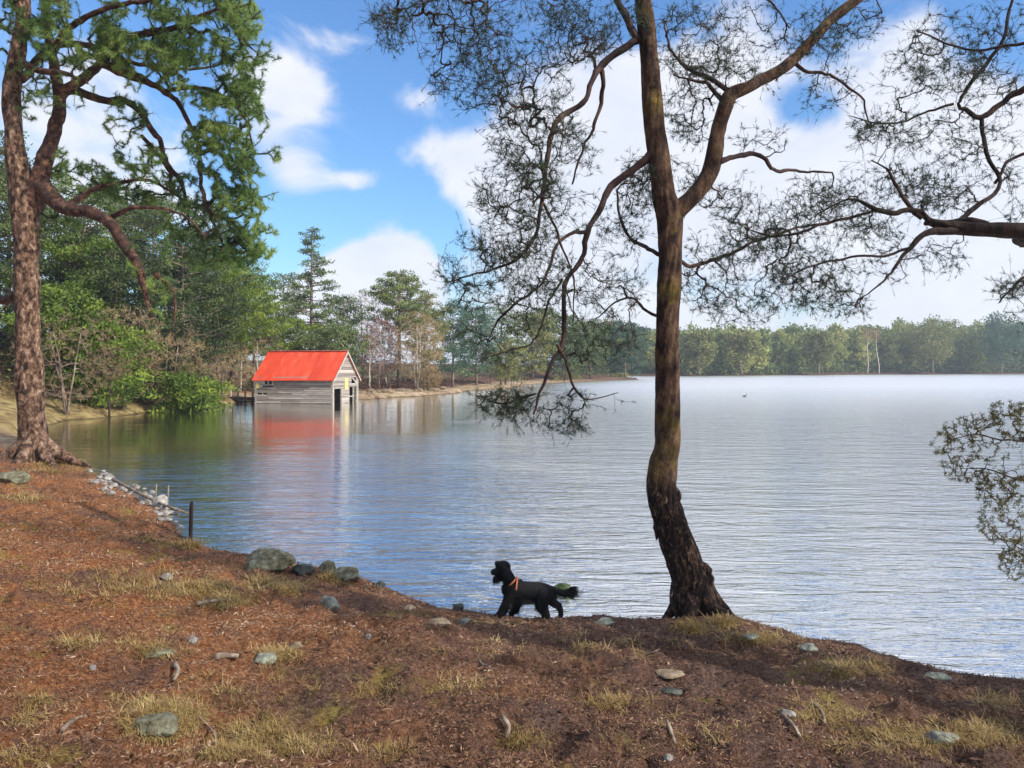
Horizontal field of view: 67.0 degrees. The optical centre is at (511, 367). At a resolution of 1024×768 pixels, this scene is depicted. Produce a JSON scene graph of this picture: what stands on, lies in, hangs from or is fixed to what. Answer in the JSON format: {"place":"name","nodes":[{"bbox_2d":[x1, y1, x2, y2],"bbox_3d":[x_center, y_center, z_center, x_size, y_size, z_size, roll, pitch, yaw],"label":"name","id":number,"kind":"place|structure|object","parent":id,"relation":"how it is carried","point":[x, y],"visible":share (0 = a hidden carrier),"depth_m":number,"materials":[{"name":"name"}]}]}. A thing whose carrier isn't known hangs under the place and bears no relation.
{"place":"outdoors","nodes":[
{"label":"outdoors","id":0,"kind":"place"},
{"bbox_2d":[155,317,206,368],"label":"bare tree","id":1,"kind":"object","parent":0,"point":[193,331],"visible":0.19,"depth_m":51.24,"materials":[{"name":"green plant"}]},
{"bbox_2d":[0,329,1023,767],"bbox_3d":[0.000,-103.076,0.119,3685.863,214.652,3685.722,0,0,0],"label":"ground","id":2,"kind":"structure","parent":0,"point":[80,411],"depth_m":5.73,"materials":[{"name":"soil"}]},
{"bbox_2d":[0,471,30,484],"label":"rock","id":3,"kind":"object","parent":2,"relation":"on","point":[18,477],"visible":0.86,"depth_m":15.35,"materials":[{"name":"stone"}]},
{"bbox_2d":[0,130,69,329],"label":"evergreen tree","id":4,"kind":"object","parent":2,"relation":"on","point":[5,227],"visible":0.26,"depth_m":44.91,"materials":[{"name":"green plant"}]},
{"bbox_2d":[0,162,89,350],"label":"evergreen tree","id":5,"kind":"object","parent":2,"relation":"on","point":[49,260],"visible":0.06,"depth_m":52.11,"materials":[{"name":"green plant"}]},
{"bbox_2d":[0,281,124,398],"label":"evergreen tree","id":6,"kind":"object","parent":2,"relation":"on","point":[64,295],"visible":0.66,"depth_m":41.63,"materials":[{"name":"green plant"}]},
{"bbox_2d":[5,309,121,414],"bbox_3d":[-22.955,-0.292,39.985,5.372,5.605,5.510,0,0,0],"label":"bare tree","id":7,"kind":"object","parent":2,"relation":"on","point":[64,398],"visible":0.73,"depth_m":39.85,"materials":[{"name":"brown plant"}]},
{"bbox_2d":[0,224,141,366],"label":"evergreen tree","id":8,"kind":"object","parent":2,"relation":"on","point":[61,245],"visible":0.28,"depth_m":45.89,"materials":[{"name":"green plant"}]},
{"bbox_2d":[59,715,82,732],"bbox_3d":[-2.355,1.891,4.119,0.049,0.106,0.348,0,0,-16],"label":"stick","id":9,"kind":"object","parent":2,"relation":"on","point":[66,726],"visible":1,"depth_m":4.11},
{"bbox_2d":[0,340,157,397],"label":"bush","id":10,"kind":"object","parent":2,"relation":"on","point":[7,379],"visible":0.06,"depth_m":42.48,"materials":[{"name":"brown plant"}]},
{"bbox_2d":[90,479,100,484],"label":"stone","id":11,"kind":"object","parent":2,"relation":"on","point":[95,481],"visible":0.91,"depth_m":16.55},
{"bbox_2d":[40,174,162,305],"bbox_3d":[-33.092,-7.637,60.038,9.947,14.896,10.289,0,0,-40],"label":"evergreen tree","id":12,"kind":"object","parent":2,"relation":"on","point":[91,202],"visible":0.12,"depth_m":59.99,"materials":[{"name":"green plant"}]},
{"bbox_2d":[82,345,131,417],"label":"bare tree","id":13,"kind":"object","parent":2,"relation":"on","point":[114,379],"visible":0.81,"depth_m":41.23,"materials":[{"name":"brown plant"}]},
{"bbox_2d":[42,176,176,318],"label":"evergreen tree","id":14,"kind":"object","parent":2,"relation":"on","point":[139,232],"visible":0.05,"depth_m":65.85,"materials":[{"name":"green plant"}]},
{"bbox_2d":[53,318,166,407],"bbox_3d":[-22.173,-0.203,43.367,5.367,5.209,5.567,0,0,-19],"label":"evergreen tree","id":15,"kind":"object","parent":2,"relation":"on","point":[132,382],"visible":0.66,"depth_m":42.25,"materials":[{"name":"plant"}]},
{"bbox_2d":[39,229,195,394],"bbox_3d":[-24.817,-3.247,48.906,8.853,10.223,8.824,0,0,30],"label":"evergreen tree","id":16,"kind":"object","parent":2,"relation":"on","point":[112,283],"visible":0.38,"depth_m":47.22,"materials":[{"name":"green plant"}]},
{"bbox_2d":[0,317,253,391],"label":"undergrowth","id":17,"kind":"object","parent":2,"relation":"on","point":[7,346],"visible":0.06,"depth_m":48.48,"materials":[{"name":"brown plant"}]},
{"bbox_2d":[85,304,172,408],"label":"bare tree","id":18,"kind":"object","parent":2,"relation":"on","point":[141,320],"visible":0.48,"depth_m":44.54,"materials":[{"name":"brown plant"}]},
{"bbox_2d":[0,0,284,469],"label":"pine tree","id":19,"kind":"object","parent":2,"relation":"on","point":[32,192],"visible":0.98,"depth_m":19.66,"materials":[{"name":"green plant"}]},
{"bbox_2d":[83,192,227,367],"bbox_3d":[-27.260,-6.128,57.778,9.332,13.759,10.762,0,0,26],"label":"evergreen tree","id":20,"kind":"object","parent":2,"relation":"on","point":[151,222],"visible":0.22,"depth_m":57.08,"materials":[{"name":"green plant"}]},
{"bbox_2d":[134,712,178,740],"bbox_3d":[-1.923,1.931,4.184,0.256,0.122,0.196,0,0,0],"label":"rock","id":21,"kind":"object","parent":2,"relation":"on","point":[159,724],"visible":0.92,"depth_m":4.12,"materials":[{"name":"stone"}]},
{"bbox_2d":[144,647,175,658],"bbox_3d":[-2.577,2.081,5.635,0.211,0.067,0.179,0,0,0],"label":"rock","id":22,"kind":"object","parent":2,"relation":"on","point":[155,655],"visible":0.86,"depth_m":5.60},
{"bbox_2d":[116,316,207,403],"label":"evergreen tree","id":23,"kind":"object","parent":2,"relation":"on","point":[183,368],"visible":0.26,"depth_m":49.33,"materials":[{"name":"plant"}]},
{"bbox_2d":[159,573,171,580],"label":"stone","id":24,"kind":"object","parent":2,"relation":"on","point":[169,575],"visible":0.84,"depth_m":8.33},
{"bbox_2d":[133,329,207,407],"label":"bare tree","id":25,"kind":"object","parent":2,"relation":"on","point":[178,354],"visible":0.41,"depth_m":48.13,"materials":[{"name":"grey plant"}]},
{"bbox_2d":[172,661,179,681],"bbox_3d":[-2.227,2.009,5.131,0.051,0.034,0.295,0,0,-24],"label":"stick","id":26,"kind":"object","parent":2,"relation":"on","point":[176,667],"visible":1,"depth_m":5.11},
{"bbox_2d":[118,233,251,376],"bbox_3d":[-22.097,-3.404,51.490,9.156,11.409,8.308,0,0,-21],"label":"evergreen tree","id":27,"kind":"object","parent":2,"relation":"on","point":[192,315],"visible":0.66,"depth_m":52.09,"materials":[{"name":"green plant"}]},
{"bbox_2d":[189,501,193,542],"bbox_3d":[-4.691,2.300,11.300,0.072,0.696,0.059,0,0,0],"label":"post","id":28,"kind":"object","parent":2,"relation":"on","point":[191,519],"visible":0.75,"depth_m":11.28,"materials":[{"name":"brown wood"}]},
{"bbox_2d":[112,478,188,514],"bbox_3d":[-7.464,2.552,15.617,0.255,0.159,5.080,0,0,-41],"label":"log","id":29,"kind":"object","parent":28,"relation":"attached to","point":[146,496],"visible":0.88,"depth_m":15.09,"materials":[{"name":"wood"}]},
{"bbox_2d":[144,369,240,412],"bbox_3d":[-19.821,1.922,47.337,5.442,3.697,5.057,0,0,0],"label":"bush","id":30,"kind":"object","parent":2,"relation":"on","point":[197,396],"visible":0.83,"depth_m":46.49,"materials":[{"name":"green plant"}]},
{"bbox_2d":[127,193,258,376],"bbox_3d":[-26.080,-6.050,63.041,9.199,16.106,9.050,0,0,0],"label":"evergreen tree","id":31,"kind":"object","parent":2,"relation":"on","point":[205,219],"visible":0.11,"depth_m":61.83,"materials":[{"name":"green plant"}]},
{"bbox_2d":[188,635,198,643],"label":"stone","id":32,"kind":"object","parent":2,"relation":"on","point":[193,639],"visible":0.98,"depth_m":5.91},
{"bbox_2d":[198,715,217,742],"bbox_3d":[-1.605,1.948,4.144,0.058,0.132,0.545,0,0,-31],"label":"stick","id":33,"kind":"object","parent":2,"relation":"on","point":[209,727],"visible":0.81,"depth_m":4.32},
{"bbox_2d":[196,599,225,606],"bbox_3d":[-2.912,2.266,7.491,0.269,0.063,0.045,0,0,-20],"label":"stick","id":34,"kind":"object","parent":2,"relation":"on","point":[202,602],"visible":0.96,"depth_m":7.46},
{"bbox_2d":[187,341,255,400],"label":"bare tree","id":35,"kind":"object","parent":2,"relation":"on","point":[235,356],"visible":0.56,"depth_m":57.02,"materials":[{"name":"brown plant"}]},
{"bbox_2d":[214,652,238,659],"bbox_3d":[-2.090,2.111,5.666,0.175,0.057,0.053,0,0,0],"label":"branch","id":36,"kind":"object","parent":2,"relation":"on","point":[221,655],"visible":0.98,"depth_m":5.65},
{"bbox_2d":[163,251,290,393],"bbox_3d":[-22.068,-3.427,60.247,10.099,11.417,10.021,0,0,-26],"label":"pine tree","id":37,"kind":"object","parent":2,"relation":"on","point":[243,337],"visible":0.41,"depth_m":60.05,"materials":[{"name":"green plant"}]},
{"bbox_2d":[222,388,254,402],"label":"jetty","id":38,"kind":"object","parent":2,"relation":"on","point":[245,398],"visible":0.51,"depth_m":59.56,"materials":[{"name":"grey wood"}]},
{"bbox_2d":[200,273,280,382],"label":"evergreen tree","id":39,"kind":"object","parent":2,"relation":"on","point":[231,373],"visible":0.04,"depth_m":69.91,"materials":[{"name":"green plant"}]},
{"bbox_2d":[247,330,266,369],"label":"birch tree","id":40,"kind":"object","parent":2,"relation":"on","point":[257,343],"visible":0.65,"depth_m":65.94,"materials":[{"name":"green plant"}]},
{"bbox_2d":[226,279,295,391],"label":"pine tree","id":41,"kind":"object","parent":2,"relation":"on","point":[270,320],"visible":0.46,"depth_m":66.89,"materials":[{"name":"green plant"}]},
{"bbox_2d":[253,653,276,664],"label":"rock","id":42,"kind":"object","parent":2,"relation":"on","point":[264,658],"visible":0.91,"depth_m":5.74,"materials":[{"name":"stone"}]},
{"bbox_2d":[261,335,277,350],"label":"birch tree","id":43,"kind":"object","parent":2,"relation":"on","point":[270,340],"visible":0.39,"depth_m":67.60,"materials":[{"name":"green plant"}]},
{"bbox_2d":[245,548,295,573],"bbox_3d":[-2.926,2.355,9.353,0.589,0.366,0.413,0,0,-25],"label":"rock","id":44,"kind":"object","parent":2,"relation":"on","point":[273,560],"visible":0.78,"depth_m":9.23,"materials":[{"name":"stone"}]},
{"bbox_2d":[257,272,325,359],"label":"pine tree","id":45,"kind":"object","parent":2,"relation":"on","point":[283,278],"visible":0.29,"depth_m":83.50,"materials":[{"name":"green plant"}]},
{"bbox_2d":[289,642,302,648],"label":"stone","id":46,"kind":"object","parent":2,"relation":"on","point":[296,645],"visible":0.82,"depth_m":6.14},
{"bbox_2d":[265,318,330,350],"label":"pine tree","id":47,"kind":"object","parent":2,"relation":"on","point":[296,344],"visible":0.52,"depth_m":75.34,"materials":[{"name":"green plant"}]},
{"bbox_2d":[292,563,315,575],"bbox_3d":[-2.523,2.462,9.411,0.302,0.172,0.207,0,0,0],"label":"rock","id":48,"kind":"object","parent":2,"relation":"on","point":[301,569],"visible":0.91,"depth_m":9.34,"materials":[{"name":"stone"}]},
{"bbox_2d":[275,226,360,358],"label":"pine tree","id":49,"kind":"object","parent":2,"relation":"on","point":[302,297],"visible":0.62,"depth_m":77.59,"materials":[{"name":"green plant"}]},
{"bbox_2d":[318,560,335,573],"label":"rock","id":50,"kind":"object","parent":2,"relation":"on","point":[324,566],"visible":0.66,"depth_m":9.47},
{"bbox_2d":[320,595,339,611],"bbox_3d":[-1.784,2.318,7.598,0.212,0.164,0.135,0,0,35],"label":"rock","id":51,"kind":"object","parent":2,"relation":"on","point":[331,602],"visible":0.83,"depth_m":7.55,"materials":[{"name":"stone"}]},
{"bbox_2d":[291,323,371,359],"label":"pine tree","id":52,"kind":"object","parent":2,"relation":"on","point":[344,338],"visible":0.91,"depth_m":73.25,"materials":[{"name":"green plant"}]},
{"bbox_2d":[333,566,359,582],"bbox_3d":[-2.003,2.510,9.339,0.348,0.201,0.245,0,0,0],"label":"rock","id":53,"kind":"object","parent":2,"relation":"on","point":[350,573],"visible":0.86,"depth_m":9.28,"materials":[{"name":"stone"}]},
{"bbox_2d":[306,292,392,365],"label":"pine tree","id":54,"kind":"object","parent":2,"relation":"on","point":[341,301],"visible":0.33,"depth_m":87.19,"materials":[{"name":"green plant"}]},
{"bbox_2d":[233,376,489,391],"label":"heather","id":55,"kind":"object","parent":2,"relation":"on","point":[380,384],"visible":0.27,"depth_m":87.77,"materials":[{"name":"plant"}]},
{"bbox_2d":[339,291,391,380],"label":"bare tree","id":56,"kind":"object","parent":2,"relation":"on","point":[376,304],"visible":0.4,"depth_m":89.30,"materials":[{"name":"grey plant"}]},
{"bbox_2d":[363,334,380,387],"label":"birch tree","id":57,"kind":"object","parent":2,"relation":"on","point":[376,353],"visible":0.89,"depth_m":75.88,"materials":[{"name":"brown plant"}]},
{"bbox_2d":[358,316,400,383],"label":"bare tree","id":58,"kind":"object","parent":2,"relation":"on","point":[381,360],"visible":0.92,"depth_m":77.68,"materials":[{"name":"brown plant"}]},
{"bbox_2d":[376,581,385,587],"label":"stone","id":59,"kind":"object","parent":2,"relation":"on","point":[381,584],"visible":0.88,"depth_m":9.06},
{"bbox_2d":[378,331,391,387],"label":"birch tree","id":60,"kind":"object","parent":2,"relation":"on","point":[386,354],"visible":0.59,"depth_m":79.92,"materials":[{"name":"brown plant"}]},
{"bbox_2d":[358,268,429,388],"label":"pine tree","id":61,"kind":"object","parent":2,"relation":"on","point":[385,297],"visible":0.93,"depth_m":79.20,"materials":[{"name":"green plant"}]},
{"bbox_2d":[197,359,600,384],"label":"scrub","id":62,"kind":"object","parent":2,"relation":"on","point":[466,373],"visible":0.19,"depth_m":129.70,"materials":[{"name":"brown plant"}]},
{"bbox_2d":[403,605,415,610],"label":"rock","id":63,"kind":"object","parent":2,"relation":"on","point":[407,607],"visible":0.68,"depth_m":7.96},
{"bbox_2d":[388,309,444,388],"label":"bare tree","id":64,"kind":"object","parent":2,"relation":"on","point":[417,351],"visible":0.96,"depth_m":77.96,"materials":[{"name":"brown plant"}]},
{"bbox_2d":[392,289,457,388],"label":"bare tree","id":65,"kind":"object","parent":2,"relation":"on","point":[426,300],"visible":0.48,"depth_m":85.60,"materials":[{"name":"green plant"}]},
{"bbox_2d":[414,365,442,389],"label":"bare bush","id":66,"kind":"object","parent":2,"relation":"on","point":[428,384],"visible":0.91,"depth_m":78.92,"materials":[{"name":"brown plant"}]},
{"bbox_2d":[428,618,450,626],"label":"rock","id":67,"kind":"object","parent":2,"relation":"on","point":[443,622],"visible":0.83,"depth_m":6.88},
{"bbox_2d":[431,299,481,386],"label":"pine tree","id":68,"kind":"object","parent":2,"relation":"on","point":[451,345],"visible":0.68,"depth_m":93.30,"materials":[{"name":"green plant"}]},
{"bbox_2d":[452,603,463,610],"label":"stone","id":69,"kind":"object","parent":2,"relation":"on","point":[458,606],"visible":0.81,"depth_m":8.15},
{"bbox_2d":[459,618,470,624],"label":"stone","id":70,"kind":"object","parent":2,"relation":"on","point":[463,621],"visible":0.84,"depth_m":7.35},
{"bbox_2d":[450,304,505,384],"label":"pine tree","id":71,"kind":"object","parent":2,"relation":"on","point":[479,369],"visible":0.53,"depth_m":98.66,"materials":[{"name":"green plant"}]},
{"bbox_2d":[500,713,510,737],"bbox_3d":[-0.031,2.003,4.334,0.049,0.081,0.148,0,0,-11],"label":"root","id":72,"kind":"object","parent":2,"relation":"on","point":[505,720],"visible":0.98,"depth_m":4.33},
{"bbox_2d":[486,340,525,384],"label":"tree","id":73,"kind":"object","parent":2,"relation":"on","point":[508,363],"visible":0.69,"depth_m":103.60,"materials":[{"name":"green plant"}]},
{"bbox_2d":[477,303,537,383],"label":"pine tree","id":74,"kind":"object","parent":2,"relation":"on","point":[505,332],"visible":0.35,"depth_m":108.54,"materials":[{"name":"green plant"}]},
{"bbox_2d":[0,454,1023,767],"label":"grass","id":75,"kind":"structure","parent":2,"relation":"on","point":[204,588],"depth_m":4.90,"materials":[{"name":"plant"}]},
{"bbox_2d":[501,310,562,378],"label":"tree","id":76,"kind":"object","parent":2,"relation":"on","point":[537,352],"visible":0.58,"depth_m":139.11,"materials":[{"name":"green plant"}]},
{"bbox_2d":[491,560,582,619],"bbox_3d":[0.265,2.304,7.922,0.982,0.660,0.327,0,0,0],"label":"dog","id":77,"kind":"object","parent":2,"relation":"on","point":[518,594],"visible":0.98,"depth_m":7.88},
{"bbox_2d":[520,304,579,373],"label":"tree","id":78,"kind":"object","parent":2,"relation":"on","point":[552,331],"visible":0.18,"depth_m":156.00,"materials":[{"name":"green plant"}]},
{"bbox_2d":[540,313,600,377],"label":"tree","id":79,"kind":"object","parent":2,"relation":"on","point":[573,359],"visible":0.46,"depth_m":149.11,"materials":[{"name":"green plant"}]},
{"bbox_2d":[509,371,633,381],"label":"scrub","id":80,"kind":"object","parent":2,"relation":"on","point":[619,374],"visible":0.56,"depth_m":155.38,"materials":[{"name":"plant"}]},
{"bbox_2d":[560,318,625,378],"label":"tree","id":81,"kind":"object","parent":2,"relation":"on","point":[597,331],"visible":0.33,"depth_m":159.04,"materials":[{"name":"green plant"}]},
{"bbox_2d":[594,617,613,626],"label":"rock","id":82,"kind":"object","parent":2,"relation":"on","point":[607,621],"visible":0.73,"depth_m":7.45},
{"bbox_2d":[583,317,640,376],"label":"tree","id":83,"kind":"object","parent":2,"relation":"on","point":[611,324],"visible":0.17,"depth_m":190.82,"materials":[{"name":"green plant"}]},
{"bbox_2d":[597,320,654,377],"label":"tree","id":84,"kind":"object","parent":2,"relation":"on","point":[615,365],"visible":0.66,"depth_m":186.81,"materials":[{"name":"green plant"}]},
{"bbox_2d":[358,0,898,620],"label":"pine tree","id":85,"kind":"object","parent":2,"relation":"on","point":[692,586],"visible":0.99,"depth_m":8.05,"materials":[{"name":"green plant"}]},
{"bbox_2d":[663,753,673,760],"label":"stone","id":86,"kind":"object","parent":2,"relation":"on","point":[667,757],"visible":1,"depth_m":3.94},
{"bbox_2d":[655,669,684,678],"bbox_3d":[1.161,2.257,5.707,0.197,0.041,0.157,0,0,-16],"label":"rock","id":87,"kind":"object","parent":2,"relation":"on","point":[667,673],"visible":1,"depth_m":5.67,"materials":[{"name":"stone"}]},
{"bbox_2d":[665,719,675,744],"bbox_3d":[0.878,2.007,4.256,0.034,0.058,0.218,0,0,0],"label":"root","id":88,"kind":"object","parent":2,"relation":"on","point":[669,727],"visible":1,"depth_m":4.30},
{"bbox_2d":[660,687,682,695],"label":"rock","id":89,"kind":"object","parent":2,"relation":"on","point":[669,691],"visible":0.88,"depth_m":5.45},
{"bbox_2d":[679,328,719,373],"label":"broadleaf tree","id":90,"kind":"object","parent":2,"relation":"on","point":[696,344],"visible":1,"depth_m":250.96,"materials":[{"name":"green plant"}]},
{"bbox_2d":[721,328,761,373],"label":"broadleaf tree","id":91,"kind":"object","parent":2,"relation":"on","point":[742,345],"visible":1,"depth_m":259.87,"materials":[{"name":"green plant"}]},
{"bbox_2d":[742,634,758,640],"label":"rock","id":92,"kind":"object","parent":2,"relation":"on","point":[749,636],"visible":0.91,"depth_m":6.67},
{"bbox_2d":[780,709,795,716],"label":"rock","id":93,"kind":"object","parent":2,"relation":"on","point":[790,712],"visible":0.78,"depth_m":4.76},
{"bbox_2d":[780,712,800,736],"bbox_3d":[1.636,2.087,4.567,0.047,0.066,0.282,0,0,0],"label":"root","id":94,"kind":"object","parent":2,"relation":"on","point":[789,721],"visible":1,"depth_m":4.50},
{"bbox_2d":[563,316,1023,374],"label":"woodland","id":95,"kind":"object","parent":2,"relation":"on","point":[780,350],"visible":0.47,"depth_m":316.26,"materials":[{"name":"plant"}]},
{"bbox_2d":[796,643,817,651],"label":"rock","id":96,"kind":"object","parent":2,"relation":"on","point":[811,647],"visible":0.86,"depth_m":6.62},
{"bbox_2d":[811,702,825,723],"bbox_3d":[1.973,2.207,4.963,0.033,0.052,0.333,0,0,8],"label":"branch","id":97,"kind":"object","parent":2,"relation":"on","point":[816,706],"visible":0.95,"depth_m":4.92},
{"bbox_2d":[800,330,838,373],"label":"broadleaf tree","id":98,"kind":"object","parent":2,"relation":"on","point":[820,344],"visible":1,"depth_m":283.68,"materials":[{"name":"green plant"}]},
{"bbox_2d":[861,326,873,373],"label":"birch tree","id":99,"kind":"object","parent":2,"relation":"on","point":[868,334],"visible":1,"depth_m":297.86,"materials":[{"name":"green plant"}]},
{"bbox_2d":[712,0,1023,580],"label":"pine tree","id":100,"kind":"object","parent":2,"relation":"on","point":[964,224],"visible":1,"depth_m":8.61,"materials":[{"name":"green plant"}]},
{"bbox_2d":[870,327,881,373],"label":"birch tree","id":101,"kind":"object","parent":2,"relation":"on","point":[876,335],"visible":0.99,"depth_m":297.84,"materials":[{"name":"green plant"}]},
{"bbox_2d":[898,313,963,372],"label":"broadleaf tree","id":102,"kind":"object","parent":2,"relation":"on","point":[920,343],"visible":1,"depth_m":319.75,"materials":[{"name":"green plant"}]},
{"bbox_2d":[923,672,951,681],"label":"rock","id":103,"kind":"object","parent":2,"relation":"on","point":[937,676],"visible":0.8,"depth_m":6.21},
{"bbox_2d":[926,730,958,744],"bbox_3d":[2.594,2.222,4.650,0.194,0.070,0.115,0,0,0],"label":"rock","id":104,"kind":"object","parent":2,"relation":"on","point":[935,736],"visible":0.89,"depth_m":4.62,"materials":[{"name":"stone"}]},
{"bbox_2d":[971,311,1023,372],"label":"broadleaf tree","id":105,"kind":"object","parent":2,"relation":"on","point":[1003,331],"visible":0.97,"depth_m":323.45,"materials":[{"name":"green plant"}]},
{"bbox_2d":[0,0,1023,363],"label":"sky","id":106,"kind":"structure","parent":0,"point":[381,173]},
{"bbox_2d":[48,374,1023,678],"bbox_3d":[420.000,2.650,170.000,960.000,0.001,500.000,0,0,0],"label":"water","id":107,"kind":"structure","parent":0,"point":[838,508],"depth_m":16.21,"materials":[{"name":"liquid"}]},
{"bbox_2d":[152,494,167,508],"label":"rock","id":108,"kind":"object","parent":107,"relation":"in","point":[163,498],"visible":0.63,"depth_m":14.57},
{"bbox_2d":[251,350,360,403],"bbox_3d":[-15.753,1.097,59.748,6.655,4.905,5.020,0,0,12],"label":"boathouse","id":109,"kind":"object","parent":107,"relation":"in","point":[308,377],"visible":1,"depth_m":58.08,"materials":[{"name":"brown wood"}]},
{"bbox_2d":[555,583,570,595],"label":"rock","id":110,"kind":"object","parent":107,"relation":"in","point":[562,585],"visible":0.32,"depth_m":9.08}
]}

